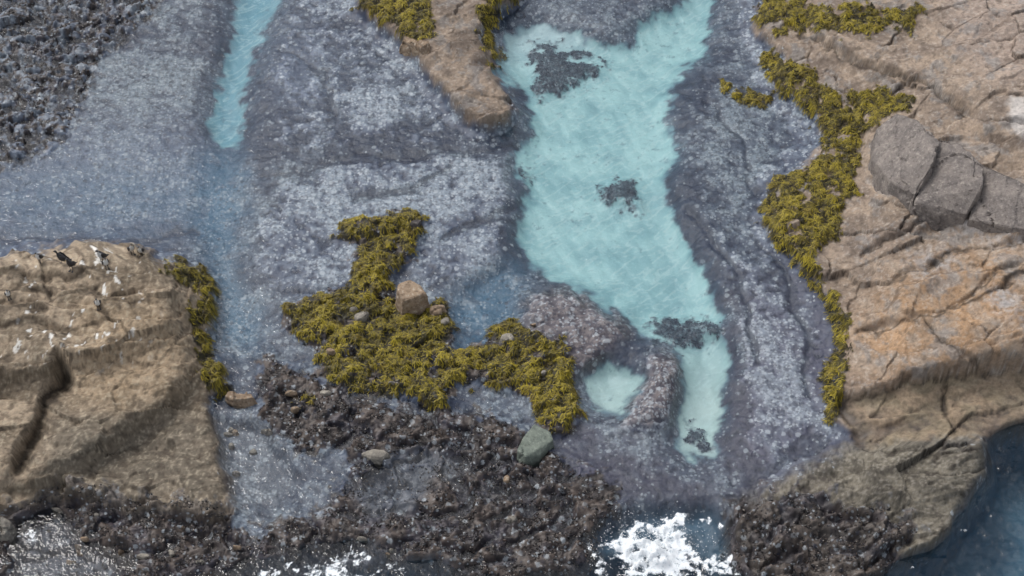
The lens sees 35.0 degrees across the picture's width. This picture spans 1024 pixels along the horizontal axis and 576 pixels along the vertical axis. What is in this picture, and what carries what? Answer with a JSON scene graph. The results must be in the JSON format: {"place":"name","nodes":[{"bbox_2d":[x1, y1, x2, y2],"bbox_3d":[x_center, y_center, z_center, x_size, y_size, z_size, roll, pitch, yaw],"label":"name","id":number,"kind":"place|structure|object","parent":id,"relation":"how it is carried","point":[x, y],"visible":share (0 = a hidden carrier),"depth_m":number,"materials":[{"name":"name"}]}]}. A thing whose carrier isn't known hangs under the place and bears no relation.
{"place":"outdoors","nodes":[
{"label":"outdoors","id":0,"kind":"place"},
{"bbox_2d":[17,512,913,575],"bbox_3d":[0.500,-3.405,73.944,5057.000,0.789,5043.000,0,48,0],"label":"sea foam","id":1,"kind":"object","parent":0,"point":[656,565],"depth_m":61.75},
{"bbox_2d":[584,501,724,575],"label":"sea spray","id":2,"kind":"object","parent":1,"relation":"on","point":[653,542],"visible":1,"depth_m":61.71,"materials":[{"name":"liquid"}]},
{"bbox_2d":[0,0,1023,575],"bbox_3d":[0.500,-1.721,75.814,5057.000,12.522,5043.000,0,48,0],"label":"rocky reef ground","id":3,"kind":"structure","parent":0,"point":[250,154],"depth_m":70.31,"materials":[{"name":"grey stone"}]},
{"bbox_2d":[4,290,11,300],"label":"gull","id":4,"kind":"object","parent":3,"relation":"on","point":[7,293],"visible":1,"depth_m":66.75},
{"bbox_2d":[0,517,19,546],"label":"boulder","id":5,"kind":"object","parent":3,"relation":"on","point":[8,530],"visible":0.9,"depth_m":62.09,"materials":[{"name":"grey stone"}]},
{"bbox_2d":[34,252,43,263],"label":"gull","id":6,"kind":"object","parent":3,"relation":"on","point":[37,256],"visible":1,"depth_m":67.99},
{"bbox_2d":[51,507,62,517],"bbox_3d":[-17.680,8.875,63.410,0.584,0.998,0.253,20,51,17],"label":"stone","id":7,"kind":"object","parent":3,"relation":"on","point":[56,511],"visible":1,"depth_m":63.13,"materials":[{"name":"grey stone"}]},
{"bbox_2d":[51,250,71,262],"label":"shag","id":8,"kind":"object","parent":3,"relation":"on","point":[61,256],"visible":0.94,"depth_m":67.90,"materials":[{"name":"black"}]},
{"bbox_2d":[65,258,76,272],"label":"shag","id":9,"kind":"object","parent":3,"relation":"on","point":[69,263],"visible":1,"depth_m":67.54,"materials":[{"name":"black"}]},
{"bbox_2d":[66,560,75,564],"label":"stone","id":10,"kind":"object","parent":3,"relation":"on","point":[69,562],"visible":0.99,"depth_m":61.96,"materials":[{"name":"grey stone"}]},
{"bbox_2d":[75,544,81,550],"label":"stone","id":11,"kind":"object","parent":3,"relation":"on","point":[78,547],"visible":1,"depth_m":62.62,"materials":[{"name":"grey stone"}]},
{"bbox_2d":[80,536,88,541],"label":"stone","id":12,"kind":"object","parent":3,"relation":"on","point":[84,539],"visible":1,"depth_m":62.13,"materials":[{"name":"stone"}]},
{"bbox_2d":[94,298,100,310],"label":"gull","id":13,"kind":"object","parent":3,"relation":"on","point":[97,302],"visible":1,"depth_m":66.14,"materials":[{"name":"white"}]},
{"bbox_2d":[94,250,108,261],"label":"shag","id":14,"kind":"object","parent":3,"relation":"on","point":[101,255],"visible":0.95,"depth_m":68.22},
{"bbox_2d":[101,258,109,269],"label":"gull","id":15,"kind":"object","parent":3,"relation":"on","point":[105,262],"visible":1,"depth_m":67.84,"materials":[{"name":"white"}]},
{"bbox_2d":[118,549,124,556],"bbox_3d":[-14.921,10.225,62.120,0.295,0.819,0.147,-34,56,-27],"label":"stone","id":16,"kind":"object","parent":3,"relation":"on","point":[121,553],"visible":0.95,"depth_m":61.94,"materials":[{"name":"brown stone"}]},
{"bbox_2d":[127,243,135,254],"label":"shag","id":17,"kind":"object","parent":3,"relation":"on","point":[131,247],"visible":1,"depth_m":69.48,"materials":[{"name":"grey"}]},
{"bbox_2d":[137,246,143,256],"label":"gull","id":18,"kind":"object","parent":3,"relation":"on","point":[140,250],"visible":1,"depth_m":69.45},
{"bbox_2d":[136,553,149,559],"bbox_3d":[-14.054,10.326,61.824,0.674,0.660,0.253,0,48,0],"label":"stone","id":19,"kind":"object","parent":3,"relation":"on","point":[142,556],"visible":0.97,"depth_m":61.59,"materials":[{"name":"grey stone"}]},
{"bbox_2d":[168,549,174,557],"bbox_3d":[-12.894,10.278,61.777,0.254,1.009,0.504,-31,55,-25],"label":"stone","id":20,"kind":"object","parent":3,"relation":"on","point":[171,553],"visible":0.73,"depth_m":61.44,"materials":[{"name":"grey stone"}]},
{"bbox_2d":[224,432,232,436],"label":"stone","id":21,"kind":"object","parent":3,"relation":"on","point":[228,434],"visible":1,"depth_m":66.26,"materials":[{"name":"grey stone"}]},
{"bbox_2d":[228,443,234,449],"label":"stone","id":22,"kind":"object","parent":3,"relation":"on","point":[231,446],"visible":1,"depth_m":65.78,"materials":[{"name":"grey stone"}]},
{"bbox_2d":[232,429,238,435],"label":"stone","id":23,"kind":"object","parent":3,"relation":"on","point":[235,432],"visible":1,"depth_m":66.28,"materials":[{"name":"grey stone"}]},
{"bbox_2d":[232,471,240,476],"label":"stone","id":24,"kind":"object","parent":3,"relation":"on","point":[236,473],"visible":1,"depth_m":64.78,"materials":[{"name":"grey stone"}]},
{"bbox_2d":[233,545,241,550],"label":"stone","id":25,"kind":"object","parent":3,"relation":"on","point":[235,547],"visible":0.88,"depth_m":61.87,"materials":[{"name":"brown stone"}]},
{"bbox_2d":[225,391,256,408],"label":"boulder","id":26,"kind":"object","parent":3,"relation":"on","point":[233,399],"visible":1,"depth_m":66.51,"materials":[{"name":"brown stone"}]},
{"bbox_2d":[249,448,256,454],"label":"stone","id":27,"kind":"object","parent":3,"relation":"on","point":[253,451],"visible":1,"depth_m":65.73,"materials":[{"name":"grey stone"}]},
{"bbox_2d":[261,428,272,435],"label":"stone","id":28,"kind":"object","parent":3,"relation":"on","point":[267,432],"visible":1,"depth_m":65.88,"materials":[{"name":"grey stone"}]},
{"bbox_2d":[285,390,298,400],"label":"stone","id":29,"kind":"object","parent":3,"relation":"on","point":[292,393],"visible":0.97,"depth_m":66.87,"materials":[{"name":"brown stone"}]},
{"bbox_2d":[291,406,298,413],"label":"stone","id":30,"kind":"object","parent":3,"relation":"on","point":[294,409],"visible":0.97,"depth_m":66.19,"materials":[{"name":"brown stone"}]},
{"bbox_2d":[320,390,330,395],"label":"stone","id":31,"kind":"object","parent":3,"relation":"on","point":[325,392],"visible":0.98,"depth_m":66.59,"materials":[{"name":"grey stone"}]},
{"bbox_2d":[326,348,335,355],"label":"stone","id":32,"kind":"object","parent":3,"relation":"on","point":[330,351],"visible":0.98,"depth_m":67.77,"materials":[{"name":"stone"}]},
{"bbox_2d":[349,307,357,311],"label":"stone","id":33,"kind":"object","parent":3,"relation":"on","point":[353,309],"visible":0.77,"depth_m":69.44,"materials":[{"name":"grey stone"}]},
{"bbox_2d":[354,312,369,322],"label":"boulder","id":34,"kind":"object","parent":3,"relation":"on","point":[362,316],"visible":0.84,"depth_m":69.01,"materials":[{"name":"grey stone"}]},
{"bbox_2d":[357,536,367,542],"bbox_3d":[-5.753,9.808,62.420,0.504,0.802,0.151,4,48,3],"label":"stone","id":35,"kind":"object","parent":3,"relation":"on","point":[361,539],"visible":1,"depth_m":62.18,"materials":[{"name":"grey stone"}]},
{"bbox_2d":[362,449,389,468],"bbox_3d":[-5.443,6.797,64.811,1.301,0.842,0.535,0,48,0],"label":"boulder","id":36,"kind":"object","parent":3,"relation":"on","point":[376,457],"visible":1,"depth_m":64.53,"materials":[{"name":"grey stone"}]},
{"bbox_2d":[395,280,430,315],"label":"boulder","id":37,"kind":"object","parent":3,"relation":"on","point":[412,297],"visible":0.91,"depth_m":69.31,"materials":[{"name":"brown stone"}]},
{"bbox_2d":[399,37,430,56],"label":"boulder","id":38,"kind":"object","parent":3,"relation":"on","point":[408,46],"visible":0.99,"depth_m":80.34,"materials":[{"name":"beige stone"}]},
{"bbox_2d":[410,220,421,229],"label":"boulder","id":39,"kind":"object","parent":3,"relation":"on","point":[415,223],"visible":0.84,"depth_m":72.73,"materials":[{"name":"grey stone"}]},
{"bbox_2d":[430,305,446,315],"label":"boulder","id":40,"kind":"object","parent":3,"relation":"on","point":[436,310],"visible":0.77,"depth_m":69.44,"materials":[{"name":"brown stone"}]},
{"bbox_2d":[441,317,449,323],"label":"stone","id":41,"kind":"object","parent":3,"relation":"on","point":[445,320],"visible":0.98,"depth_m":69.24,"materials":[{"name":"grey stone"}]},
{"bbox_2d":[0,0,916,575],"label":"mussel bed","id":42,"kind":"object","parent":3,"relation":"on","point":[476,538],"visible":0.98,"depth_m":62.78,"materials":[{"name":"black"}]},
{"bbox_2d":[503,475,509,482],"bbox_3d":[-0.214,7.700,64.239,0.258,0.819,0.451,10,49,9],"label":"stone","id":43,"kind":"object","parent":3,"relation":"on","point":[506,479],"visible":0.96,"depth_m":63.92,"materials":[{"name":"brown stone"}]},
{"bbox_2d":[499,333,514,342],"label":"boulder","id":44,"kind":"object","parent":3,"relation":"on","point":[506,337],"visible":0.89,"depth_m":68.12,"materials":[{"name":"grey stone"}]},
{"bbox_2d":[507,515,516,523],"bbox_3d":[0.015,9.062,62.687,0.508,0.783,0.292,0,48,0],"label":"stone","id":45,"kind":"object","parent":3,"relation":"on","point":[511,519],"visible":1,"depth_m":62.47,"materials":[{"name":"grey stone"}]},
{"bbox_2d":[517,425,553,466],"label":"rounded boulder","id":46,"kind":"structure","parent":3,"relation":"on","point":[535,445],"depth_m":64.64,"materials":[{"name":"grey stone"}]},
{"bbox_2d":[158,0,926,434],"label":"kelp seaweed","id":47,"kind":"object","parent":3,"relation":"on","point":[790,204],"visible":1,"depth_m":70.60,"materials":[{"name":"green plant"}]},
{"bbox_2d":[518,38,721,452],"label":"submerged weed","id":48,"kind":"object","parent":3,"relation":"on","point":[665,321],"visible":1,"depth_m":76.50,"materials":[{"name":"black plant"}]},
{"bbox_2d":[868,114,1023,241],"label":"grey boulder","id":49,"kind":"object","parent":3,"relation":"on","point":[915,167],"visible":0.98,"depth_m":70.66,"materials":[{"name":"grey stone"}]}
]}

